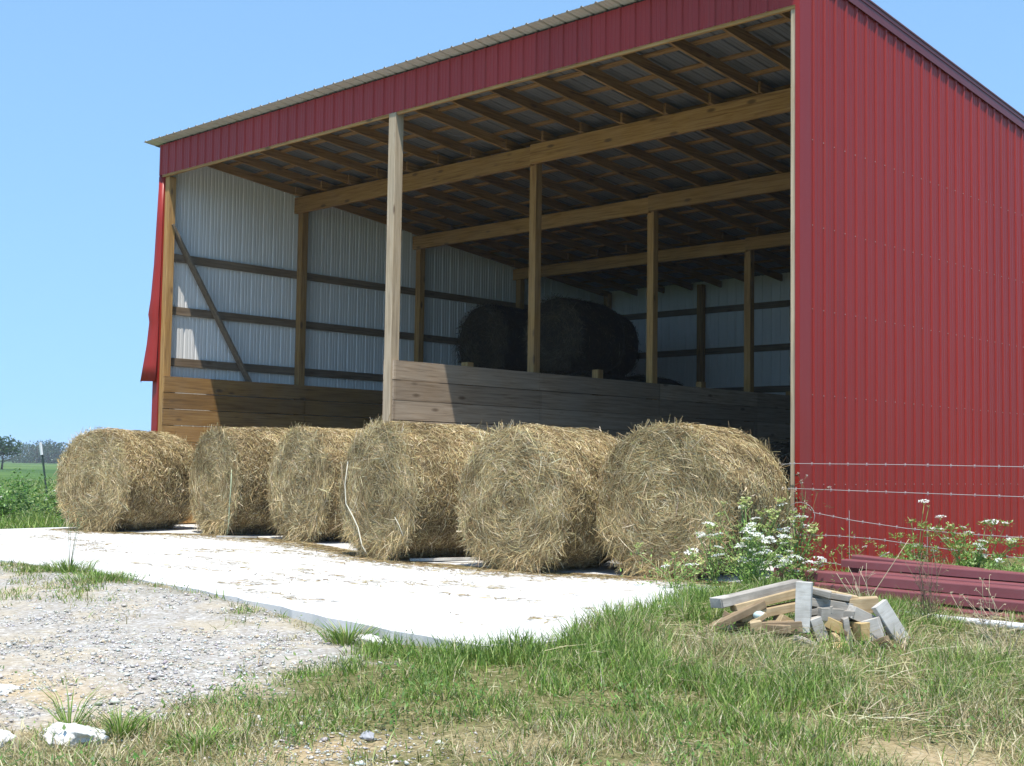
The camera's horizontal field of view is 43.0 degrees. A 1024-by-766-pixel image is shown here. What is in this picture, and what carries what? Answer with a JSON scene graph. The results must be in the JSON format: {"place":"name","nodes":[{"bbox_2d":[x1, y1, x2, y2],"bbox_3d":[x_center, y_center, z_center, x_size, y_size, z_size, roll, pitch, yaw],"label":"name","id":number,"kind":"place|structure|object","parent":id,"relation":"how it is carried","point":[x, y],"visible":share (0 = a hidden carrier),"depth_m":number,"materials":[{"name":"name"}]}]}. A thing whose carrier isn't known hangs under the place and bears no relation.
{"place":"outdoors","nodes":[
{"label":"outdoors","id":0,"kind":"place"},
{"bbox_2d":[0,476,73,528],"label":"field grass","id":1,"kind":"structure","parent":0,"point":[17,522],"depth_m":24.14,"materials":[{"name":"green plant"}]},
{"bbox_2d":[0,557,1023,765],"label":"grass","id":2,"kind":"structure","parent":0,"point":[633,645],"depth_m":6.89,"materials":[{"name":"green plant"}]},
{"bbox_2d":[750,620,761,631],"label":"wood offcut","id":3,"kind":"object","parent":2,"relation":"on","point":[756,623],"visible":0.88,"depth_m":8.97,"materials":[{"name":"wood"}]},
{"bbox_2d":[0,459,1023,765],"bbox_3d":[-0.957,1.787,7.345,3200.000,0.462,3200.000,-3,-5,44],"label":"ground","id":4,"kind":"structure","parent":0,"point":[154,621],"depth_m":7.28,"materials":[{"name":"gravel"}]},
{"bbox_2d":[0,729,16,747],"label":"rock","id":5,"kind":"object","parent":4,"relation":"on","point":[5,733],"visible":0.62,"depth_m":5.87,"materials":[{"name":"white stone"}]},
{"bbox_2d":[0,684,22,695],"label":"rock","id":6,"kind":"object","parent":4,"relation":"on","point":[4,688],"visible":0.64,"depth_m":7.13,"materials":[{"name":"white stone"}]},
{"bbox_2d":[0,435,22,469],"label":"tree","id":7,"kind":"object","parent":4,"relation":"on","point":[5,448],"visible":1,"depth_m":176.72,"materials":[{"name":"green plant"}]},
{"bbox_2d":[1,443,38,462],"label":"tree","id":8,"kind":"object","parent":4,"relation":"on","point":[12,459],"visible":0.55,"depth_m":425.25,"materials":[{"name":"green plant"}]},
{"bbox_2d":[5,445,46,462],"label":"tree","id":9,"kind":"object","parent":4,"relation":"on","point":[25,456],"visible":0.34,"depth_m":429.13,"materials":[{"name":"green plant"}]},
{"bbox_2d":[0,468,52,524],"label":"weed bush","id":10,"kind":"object","parent":4,"relation":"on","point":[6,508],"visible":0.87,"depth_m":24.62,"materials":[{"name":"green plant"}]},
{"bbox_2d":[8,441,50,462],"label":"tree","id":11,"kind":"object","parent":4,"relation":"on","point":[28,451],"visible":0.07,"depth_m":437.45,"materials":[{"name":"green plant"}]},
{"bbox_2d":[14,444,59,463],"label":"tree","id":12,"kind":"object","parent":4,"relation":"on","point":[45,452],"visible":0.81,"depth_m":420.95,"materials":[{"name":"green plant"}]},
{"bbox_2d":[17,473,60,520],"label":"weed bush","id":13,"kind":"object","parent":4,"relation":"on","point":[47,500],"visible":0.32,"depth_m":26.60,"materials":[{"name":"green plant"}]},
{"bbox_2d":[39,442,48,506],"bbox_3d":[-10.785,2.271,29.988,0.356,1.808,0.068,0,-4,6],"label":"fence post","id":14,"kind":"object","parent":4,"relation":"on","point":[41,453],"visible":0.64,"depth_m":30.02,"materials":[{"name":"green paint"}]},
{"bbox_2d":[26,440,62,462],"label":"tree","id":15,"kind":"object","parent":4,"relation":"on","point":[45,448],"visible":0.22,"depth_m":431.71,"materials":[{"name":"green plant"}]},
{"bbox_2d":[39,724,51,738],"bbox_3d":[-2.089,1.636,6.040,0.204,0.097,0.174,2,-4,-24],"label":"rock","id":16,"kind":"object","parent":4,"relation":"on","point":[48,728],"visible":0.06,"depth_m":6.03,"materials":[{"name":"white stone"}]},
{"bbox_2d":[35,439,67,463],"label":"tree","id":17,"kind":"object","parent":4,"relation":"on","point":[59,445],"visible":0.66,"depth_m":427.21,"materials":[{"name":"green plant"}]},
{"bbox_2d":[41,490,61,516],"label":"weed bush","id":18,"kind":"object","parent":4,"relation":"on","point":[55,499],"visible":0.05,"depth_m":24.61,"materials":[{"name":"green plant"}]},
{"bbox_2d":[35,511,101,572],"bbox_3d":[-4.368,1.558,12.843,0.722,0.630,0.701,3,-4,-27],"label":"grass tuft","id":19,"kind":"object","parent":4,"relation":"on","point":[67,566],"visible":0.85,"depth_m":12.80,"materials":[{"name":"green plant"}]},
{"bbox_2d":[43,722,108,748],"bbox_3d":[-1.972,1.595,5.840,0.301,0.122,0.212,0,-4,15],"label":"rock","id":20,"kind":"object","parent":4,"relation":"on","point":[76,732],"visible":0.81,"depth_m":5.80,"materials":[{"name":"white stone"}]},
{"bbox_2d":[23,678,128,723],"bbox_3d":[-2.070,1.526,6.187,0.479,0.254,0.600,3,-4,-31],"label":"grass tuft","id":21,"kind":"object","parent":4,"relation":"on","point":[62,715],"visible":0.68,"depth_m":6.20,"materials":[{"name":"green plant"}]},
{"bbox_2d":[48,567,149,585],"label":"grass tuft","id":22,"kind":"object","parent":4,"relation":"on","point":[81,576],"visible":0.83,"depth_m":11.94,"materials":[{"name":"green plant"}]},
{"bbox_2d":[79,702,160,739],"bbox_3d":[-1.810,1.553,5.965,0.416,0.161,0.457,2,-4,-20],"label":"grass tuft","id":23,"kind":"object","parent":4,"relation":"on","point":[111,728],"visible":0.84,"depth_m":5.96,"materials":[{"name":"green plant"}]},
{"bbox_2d":[154,720,254,754],"bbox_3d":[-1.391,1.584,5.817,0.502,0.096,0.472,2,-4,-23],"label":"grass tuft","id":24,"kind":"object","parent":4,"relation":"on","point":[195,748],"visible":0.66,"depth_m":5.81,"materials":[{"name":"green plant"}]},
{"bbox_2d":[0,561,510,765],"bbox_3d":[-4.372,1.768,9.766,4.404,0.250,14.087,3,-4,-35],"label":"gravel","id":25,"kind":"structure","parent":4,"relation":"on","point":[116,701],"depth_m":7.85,"materials":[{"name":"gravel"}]},
{"bbox_2d":[307,616,391,645],"bbox_3d":[-1.092,1.646,8.630,0.625,0.195,0.568,-3,-5,44],"label":"grass tuft","id":26,"kind":"object","parent":4,"relation":"on","point":[342,637],"visible":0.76,"depth_m":8.59,"materials":[{"name":"green plant"}]},
{"bbox_2d":[359,730,374,740],"bbox_3d":[-0.661,1.610,5.923,0.086,0.045,0.071,-1,-4,25],"label":"rock","id":27,"kind":"object","parent":4,"relation":"on","point":[368,735],"visible":0.99,"depth_m":5.91,"materials":[{"name":"grey stone"}]},
{"bbox_2d":[352,634,388,644],"bbox_3d":[-0.924,1.705,8.570,0.279,0.100,0.172,0,-4,9],"label":"rock","id":28,"kind":"object","parent":4,"relation":"on","point":[366,636],"visible":0.38,"depth_m":8.52,"materials":[{"name":"white stone"}]},
{"bbox_2d":[0,523,774,651],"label":"concrete pad","id":29,"kind":"object","parent":4,"relation":"on","point":[423,610],"visible":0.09,"depth_m":11.97,"materials":[{"name":"concrete"}]},
{"bbox_2d":[50,426,193,531],"bbox_3d":[-6.112,1.501,20.643,1.999,1.640,1.894,-1,-4,31],"label":"hay bale","id":30,"kind":"object","parent":29,"relation":"on","point":[112,479],"visible":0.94,"depth_m":20.10},
{"bbox_2d":[216,536,257,537],"bbox_3d":[-3.960,2.217,18.719,0.610,0.025,0.050,0,-4,9],"label":"white board","id":31,"kind":"object","parent":29,"relation":"on","point":[239,536],"visible":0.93,"depth_m":18.69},
{"bbox_2d":[181,423,293,535],"bbox_3d":[-3.986,1.454,19.959,1.739,1.707,1.952,4,-5,-39],"label":"hay bale","id":32,"kind":"object","parent":29,"relation":"on","point":[228,475],"visible":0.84,"depth_m":19.38},
{"bbox_2d":[265,421,365,542],"bbox_3d":[-2.511,1.384,18.614,1.744,1.720,1.963,4,-5,-40],"label":"hay bale","id":33,"kind":"object","parent":29,"relation":"on","point":[303,476],"visible":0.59,"depth_m":18.09},
{"bbox_2d":[0,526,739,627],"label":"straw litter","id":34,"kind":"object","parent":29,"relation":"on","point":[346,553],"visible":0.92,"depth_m":13.96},
{"bbox_2d":[332,414,494,560],"bbox_3d":[-1.088,1.223,15.440,1.782,1.680,1.955,4,-5,-39],"label":"hay bale","id":35,"kind":"object","parent":29,"relation":"on","point":[397,486],"visible":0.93,"depth_m":14.87},
{"bbox_2d":[410,557,476,560],"bbox_3d":[-0.756,1.991,14.684,0.798,0.060,0.070,1,-4,5],"label":"white board","id":36,"kind":"object","parent":29,"relation":"on","point":[439,559],"visible":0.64,"depth_m":14.66,"materials":[{"name":"wood"}]},
{"bbox_2d":[444,420,620,572],"bbox_3d":[0.405,1.205,14.077,1.900,1.586,1.782,-2,-5,41],"label":"hay bale","id":37,"kind":"object","parent":29,"relation":"on","point":[527,496],"visible":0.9,"depth_m":13.54},
{"bbox_2d":[591,417,790,579],"bbox_3d":[1.882,1.164,13.501,1.917,1.638,1.771,-2,-5,37],"label":"hay bale","id":38,"kind":"object","parent":29,"relation":"on","point":[660,486],"visible":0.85,"depth_m":13.03},
{"bbox_2d":[140,0,1023,571],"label":"hay barn","id":39,"kind":"structure","parent":4,"relation":"on","point":[798,224],"depth_m":19.49,"materials":[{"name":"red metal"}]},
{"bbox_2d":[620,542,724,587],"bbox_3d":[1.596,1.706,11.959,1.027,0.466,1.026,3,-4,-34],"label":"wild carrot","id":40,"kind":"object","parent":4,"relation":"on","point":[677,564],"visible":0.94,"depth_m":12.00,"materials":[{"name":"green plant"}]},
{"bbox_2d":[660,520,771,583],"bbox_3d":[1.869,1.638,12.375,1.017,0.659,0.846,-3,-5,44],"label":"wild carrot","id":41,"kind":"object","parent":4,"relation":"on","point":[703,549],"visible":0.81,"depth_m":12.31,"materials":[{"name":"green plant"}]},
{"bbox_2d":[720,621,748,630],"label":"wood offcut","id":42,"kind":"object","parent":4,"relation":"on","point":[740,624],"visible":0.28,"depth_m":9.29,"materials":[{"name":"wood"}]},
{"bbox_2d":[739,601,794,621],"bbox_3d":[1.843,1.624,9.258,0.487,0.062,0.150,-11,-4,2],"label":"wood offcut","id":43,"kind":"object","parent":42,"relation":"on","point":[778,609],"visible":0.38,"depth_m":9.18,"materials":[{"name":"wood"}]},
{"bbox_2d":[745,612,767,626],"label":"wood offcut","id":44,"kind":"object","parent":43,"relation":"on","point":[763,617],"visible":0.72,"depth_m":9.12,"materials":[{"name":"wood"}]},
{"bbox_2d":[753,611,764,620],"bbox_3d":[1.748,1.642,9.158,0.103,0.074,0.084,-3,-5,44],"label":"plastic scrap","id":45,"kind":"object","parent":44,"relation":"on","point":[756,614],"visible":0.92,"depth_m":9.13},
{"bbox_2d":[730,588,795,610],"bbox_3d":[1.830,1.549,9.303,0.535,0.060,0.140,-13,-3,-5],"label":"wood offcut","id":46,"kind":"object","parent":43,"relation":"on","point":[780,597],"visible":0.54,"depth_m":9.24,"materials":[{"name":"wood"}]},
{"bbox_2d":[710,595,728,607],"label":"wood offcut","id":47,"kind":"object","parent":46,"relation":"on","point":[716,602],"visible":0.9,"depth_m":9.28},
{"bbox_2d":[722,579,802,607],"bbox_3d":[1.784,1.508,9.345,0.616,0.064,0.140,-12,-2,-9],"label":"wood offcut","id":48,"kind":"object","parent":46,"relation":"on","point":[732,599],"visible":0.76,"depth_m":9.28,"materials":[{"name":"wood"}]},
{"bbox_2d":[705,599,766,632],"bbox_3d":[1.591,1.647,9.187,0.486,0.052,0.100,-23,1,-11],"label":"wood offcut","id":49,"kind":"object","parent":4,"relation":"on","point":[745,612],"visible":0.7,"depth_m":9.15,"materials":[{"name":"wood"}]},
{"bbox_2d":[677,521,811,588],"bbox_3d":[2.102,1.594,11.743,1.274,0.675,1.063,0,-4,10],"label":"wild carrot","id":50,"kind":"object","parent":4,"relation":"on","point":[761,540],"visible":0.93,"depth_m":11.77,"materials":[{"name":"green plant"}]},
{"bbox_2d":[688,496,819,582],"bbox_3d":[2.327,1.516,12.275,1.112,0.903,1.220,-3,-5,44],"label":"wild carrot","id":51,"kind":"object","parent":4,"relation":"on","point":[742,500],"visible":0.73,"depth_m":12.20,"materials":[{"name":"green plant"}]},
{"bbox_2d":[750,620,802,632],"bbox_3d":[1.846,1.707,9.113,0.370,0.070,0.120,-2,-4,5],"label":"wood offcut","id":52,"kind":"object","parent":4,"relation":"on","point":[795,625],"visible":0.52,"depth_m":9.05,"materials":[{"name":"wood"}]},
{"bbox_2d":[764,624,790,633],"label":"wood offcut","id":53,"kind":"object","parent":52,"relation":"on","point":[782,627],"visible":0.62,"depth_m":9.00,"materials":[{"name":"wood"}]},
{"bbox_2d":[795,581,812,632],"bbox_3d":[2.039,1.569,9.100,0.140,0.354,0.040,4,-4,-8],"label":"wood offcut","id":54,"kind":"object","parent":52,"relation":"on","point":[803,602],"visible":0.9,"depth_m":9.08,"materials":[{"name":"white paint"}]},
{"bbox_2d":[773,614,791,620],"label":"wood offcut","id":55,"kind":"object","parent":4,"relation":"on","point":[781,617],"visible":0.4,"depth_m":9.16,"materials":[{"name":"wood"}]},
{"bbox_2d":[728,539,843,583],"bbox_3d":[2.456,1.689,11.816,1.167,0.506,1.312,-3,-5,44],"label":"wild carrot","id":56,"kind":"object","parent":4,"relation":"on","point":[803,567],"visible":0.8,"depth_m":11.77,"materials":[{"name":"green plant"}]},
{"bbox_2d":[719,504,854,577],"bbox_3d":[2.694,1.573,12.486,1.146,0.828,1.244,-3,-5,44],"label":"wild carrot","id":57,"kind":"object","parent":4,"relation":"on","point":[812,531],"visible":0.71,"depth_m":12.34,"materials":[{"name":"green plant"}]},
{"bbox_2d":[793,635,814,646],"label":"wood offcut","id":58,"kind":"object","parent":4,"relation":"on","point":[798,637],"visible":0.22,"depth_m":8.91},
{"bbox_2d":[780,472,830,567],"bbox_3d":[2.867,1.442,12.956,0.726,1.114,0.409,-3,-5,44],"label":"wildflower weed","id":59,"kind":"object","parent":4,"relation":"on","point":[800,481],"visible":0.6,"depth_m":12.94,"materials":[{"name":"green plant"}]},
{"bbox_2d":[810,616,828,641],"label":"wood offcut","id":60,"kind":"object","parent":4,"relation":"on","point":[816,621],"visible":0.7,"depth_m":9.08,"materials":[{"name":"wood"}]},
{"bbox_2d":[812,606,832,614],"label":"wood offcut","id":61,"kind":"object","parent":60,"relation":"on","point":[814,611],"visible":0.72,"depth_m":9.15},
{"bbox_2d":[830,632,843,641],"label":"wood offcut","id":62,"kind":"object","parent":4,"relation":"on","point":[835,637],"visible":0.28,"depth_m":9.05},
{"bbox_2d":[823,544,866,571],"bbox_3d":[3.241,1.800,12.780,0.530,0.428,0.449,-3,-5,44],"label":"wild carrot","id":63,"kind":"object","parent":4,"relation":"on","point":[842,570],"visible":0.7,"depth_m":12.81,"materials":[{"name":"green plant"}]},
{"bbox_2d":[841,617,850,644],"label":"wood offcut","id":64,"kind":"object","parent":4,"relation":"on","point":[845,622],"visible":0.56,"depth_m":9.06,"materials":[{"name":"wood"}]},
{"bbox_2d":[837,563,875,596],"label":"dry weed","id":65,"kind":"object","parent":4,"relation":"on","point":[857,589],"visible":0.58,"depth_m":10.26,"materials":[{"name":"plant"}]},
{"bbox_2d":[860,616,886,645],"bbox_3d":[2.543,1.787,9.068,0.138,0.288,0.040,-18,-7,10],"label":"wood offcut","id":66,"kind":"object","parent":4,"relation":"on","point":[875,624],"visible":0.48,"depth_m":9.06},
{"bbox_2d":[872,636,889,645],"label":"wood offcut","id":67,"kind":"object","parent":4,"relation":"on","point":[881,639],"visible":0.66,"depth_m":8.96,"materials":[{"name":"wood"}]},
{"bbox_2d":[871,599,909,644],"bbox_3d":[2.657,1.683,9.115,0.118,0.325,0.040,-33,3,-10],"label":"wood offcut","id":68,"kind":"object","parent":4,"relation":"on","point":[885,613],"visible":0.7,"depth_m":9.10,"materials":[{"name":"white paint"}]},
{"bbox_2d":[872,539,908,595],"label":"grass stalk","id":69,"kind":"object","parent":4,"relation":"on","point":[888,570],"depth_m":10.02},
{"bbox_2d":[847,499,945,561],"bbox_3d":[3.685,1.546,12.268,0.998,0.911,0.855,-1,-4,28],"label":"wild carrot","id":70,"kind":"object","parent":4,"relation":"on","point":[914,546],"visible":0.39,"depth_m":12.20,"materials":[{"name":"green plant"}]},
{"bbox_2d":[782,462,1023,564],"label":"wire fence","id":71,"kind":"object","parent":4,"relation":"on","point":[905,464],"visible":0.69,"depth_m":12.74,"materials":[{"name":"grey metal"}]},
{"bbox_2d":[849,567,965,577],"bbox_3d":[4.539,1.803,10.838,3.713,0.340,0.190,-3,-5,43],"label":"steel channel","id":72,"kind":"object","parent":4,"relation":"on","point":[855,570],"depth_m":11.91,"materials":[{"name":"metal"}]},
{"bbox_2d":[900,548,948,625],"bbox_3d":[3.171,1.571,9.970,0.343,0.615,0.242,-3,-5,44],"label":"dry weed","id":73,"kind":"object","parent":4,"relation":"on","point":[928,592],"visible":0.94,"depth_m":9.96,"materials":[{"name":"plant"}]},
{"bbox_2d":[881,518,1023,572],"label":"wild carrot","id":74,"kind":"object","parent":4,"relation":"on","point":[978,559],"visible":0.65,"depth_m":11.84,"materials":[{"name":"green plant"}]},
{"bbox_2d":[899,602,1023,622],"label":"steel channel","id":75,"kind":"object","parent":4,"relation":"on","point":[978,611],"depth_m":10.40,"materials":[{"name":"metal"}]},
{"bbox_2d":[910,601,1023,613],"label":"steel channel","id":76,"kind":"object","parent":4,"relation":"on","point":[1003,611],"depth_m":10.56,"materials":[{"name":"metal"}]},
{"bbox_2d":[810,581,1023,611],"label":"steel channel","id":77,"kind":"object","parent":76,"relation":"on","point":[1012,604],"visible":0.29,"depth_m":10.76,"materials":[{"name":"metal"}]},
{"bbox_2d":[774,567,1023,598],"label":"steel channel","id":78,"kind":"object","parent":77,"relation":"on","point":[1002,591],"visible":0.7,"depth_m":11.06,"materials":[{"name":"metal"}]},
{"bbox_2d":[928,614,1023,629],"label":"white pipe","id":79,"kind":"object","parent":4,"relation":"on","point":[1015,624],"visible":0.26,"depth_m":9.86,"materials":[{"name":"plastic"}]},
{"bbox_2d":[950,574,1013,645],"bbox_3d":[3.384,1.632,9.377,0.210,0.504,0.501,2,-4,-16],"label":"dry weed","id":80,"kind":"object","parent":4,"relation":"on","point":[991,617],"visible":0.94,"depth_m":9.35,"materials":[{"name":"plant"}]},
{"bbox_2d":[953,553,1023,571],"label":"wild carrot","id":81,"kind":"object","parent":4,"relation":"on","point":[1017,558],"visible":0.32,"depth_m":11.33,"materials":[{"name":"green plant"}]},
{"bbox_2d":[965,606,1023,664],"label":"dry weed","id":82,"kind":"object","parent":4,"relation":"on","point":[988,635],"visible":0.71,"depth_m":8.42,"materials":[{"name":"plant"}]},
{"label":"wood offcut","id":83,"kind":"object","parent":4,"relation":"on","visible":0},
{"bbox_2d":[849,619,869,640],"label":"wood offcut","id":84,"kind":"object","parent":83,"relation":"on","point":[854,625],"visible":0.48,"depth_m":9.06,"materials":[{"name":"wood"}]},
{"bbox_2d":[823,617,851,636],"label":"wood offcut","id":85,"kind":"object","parent":84,"relation":"on","point":[827,624],"visible":0.6,"depth_m":9.09,"materials":[{"name":"wood"}]},
{"bbox_2d":[833,629,847,635],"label":"wood offcut","id":86,"kind":"object","parent":85,"relation":"on","point":[845,633],"visible":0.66,"depth_m":9.05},
{"bbox_2d":[843,610,854,617],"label":"wood offcut","id":87,"kind":"object","parent":85,"relation":"on","point":[848,613],"visible":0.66,"depth_m":9.11,"materials":[{"name":"wood"}]},
{"bbox_2d":[811,606,844,621],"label":"wood offcut","id":88,"kind":"object","parent":87,"relation":"on","point":[826,613],"visible":0.7,"depth_m":9.11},
{"bbox_2d":[812,598,852,609],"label":"wood offcut","id":89,"kind":"object","parent":88,"relation":"on","point":[816,602],"visible":0.5,"depth_m":9.17,"materials":[{"name":"wood"}]},
{"bbox_2d":[812,594,828,602],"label":"wood offcut","id":90,"kind":"object","parent":89,"relation":"on","point":[825,600],"visible":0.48,"depth_m":9.17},
{"bbox_2d":[813,587,831,598],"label":"wood offcut","id":91,"kind":"object","parent":90,"relation":"on","point":[822,592],"visible":0.76,"depth_m":9.13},
{"bbox_2d":[822,588,858,602],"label":"wood offcut","id":92,"kind":"object","parent":89,"relation":"on","point":[854,596],"visible":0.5,"depth_m":9.24,"materials":[{"name":"wood"}]},
{"bbox_2d":[847,605,875,621],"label":"wood offcut","id":93,"kind":"object","parent":84,"relation":"on","point":[860,615],"visible":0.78,"depth_m":9.11,"materials":[{"name":"wood"}]},
{"bbox_2d":[849,596,878,612],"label":"wood offcut","id":94,"kind":"object","parent":93,"relation":"on","point":[866,603],"visible":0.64,"depth_m":9.16,"materials":[{"name":"wood"}]},
{"bbox_2d":[830,593,852,600],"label":"wood offcut","id":95,"kind":"object","parent":94,"relation":"on","point":[837,596],"visible":0.78,"depth_m":9.20,"materials":[{"name":"wood"}]},
{"bbox_2d":[0,0,1023,459],"label":"sky","id":96,"kind":"structure","parent":0,"point":[84,84],"materials":[{"name":"blue"}]},
{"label":"hay bale","id":97,"kind":"object","parent":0,"visible":0},
{"bbox_2d":[562,369,632,380],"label":"hay bale","id":98,"kind":"object","parent":97,"relation":"on","point":[586,373],"visible":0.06,"depth_m":24.48},
{"bbox_2d":[520,292,629,374],"bbox_3d":[1.184,-0.944,24.783,1.776,1.532,1.684,-3,-5,44],"label":"hay bale","id":99,"kind":"object","parent":98,"relation":"on","point":[578,334],"visible":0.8,"depth_m":24.32},
{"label":"hay bale","id":100,"kind":"object","parent":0,"visible":0},
{"bbox_2d":[556,313,642,375],"bbox_3d":[1.658,-0.854,26.913,1.797,1.515,1.684,-3,-5,44],"label":"hay bale","id":101,"kind":"object","parent":100,"relation":"on","point":[629,359],"visible":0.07,"depth_m":26.77},
{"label":"hay bale","id":102,"kind":"object","parent":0,"visible":0},
{"bbox_2d":[621,372,683,385],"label":"hay bale","id":103,"kind":"object","parent":102,"relation":"on","point":[642,378],"visible":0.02,"depth_m":25.49},
{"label":"hay bale","id":104,"kind":"object","parent":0,"visible":0},
{"bbox_2d":[450,303,527,371],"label":"hay bale","id":105,"kind":"object","parent":104,"relation":"on","point":[491,335],"visible":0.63,"depth_m":26.16},
{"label":"barn floor","id":106,"kind":"structure","parent":0,"visible":0},
{"bbox_2d":[755,436,789,564],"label":"hay bale","id":107,"kind":"object","parent":106,"relation":"on","point":[783,448],"visible":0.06,"depth_m":15.02},
{"bbox_3d":[4.541,1.884,10.455,4.182,0.130,0.210,-3,-5,44],"label":"steel channel","id":108,"kind":"object","parent":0,"visible":0},
{"bbox_2d":[844,583,1023,599],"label":"steel channel","id":109,"kind":"object","parent":108,"relation":"on","point":[952,593],"depth_m":11.00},
{"bbox_2d":[851,554,1016,581],"bbox_3d":[4.275,1.639,10.925,0.120,0.200,3.211,4,-5,-42],"label":"steel channel","id":110,"kind":"object","parent":109,"relation":"on","point":[867,557],"visible":0.33,"depth_m":11.70,"materials":[{"name":"metal"}]},
{"bbox_2d":[859,570,1023,586],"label":"steel channel","id":111,"kind":"object","parent":109,"relation":"on","point":[997,582],"visible":0.41,"depth_m":11.10,"materials":[{"name":"metal"}]},
{"bbox_2d":[841,559,1023,581],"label":"steel channel","id":112,"kind":"object","parent":111,"relation":"on","point":[962,572],"visible":1,"depth_m":11.29,"materials":[{"name":"metal"}]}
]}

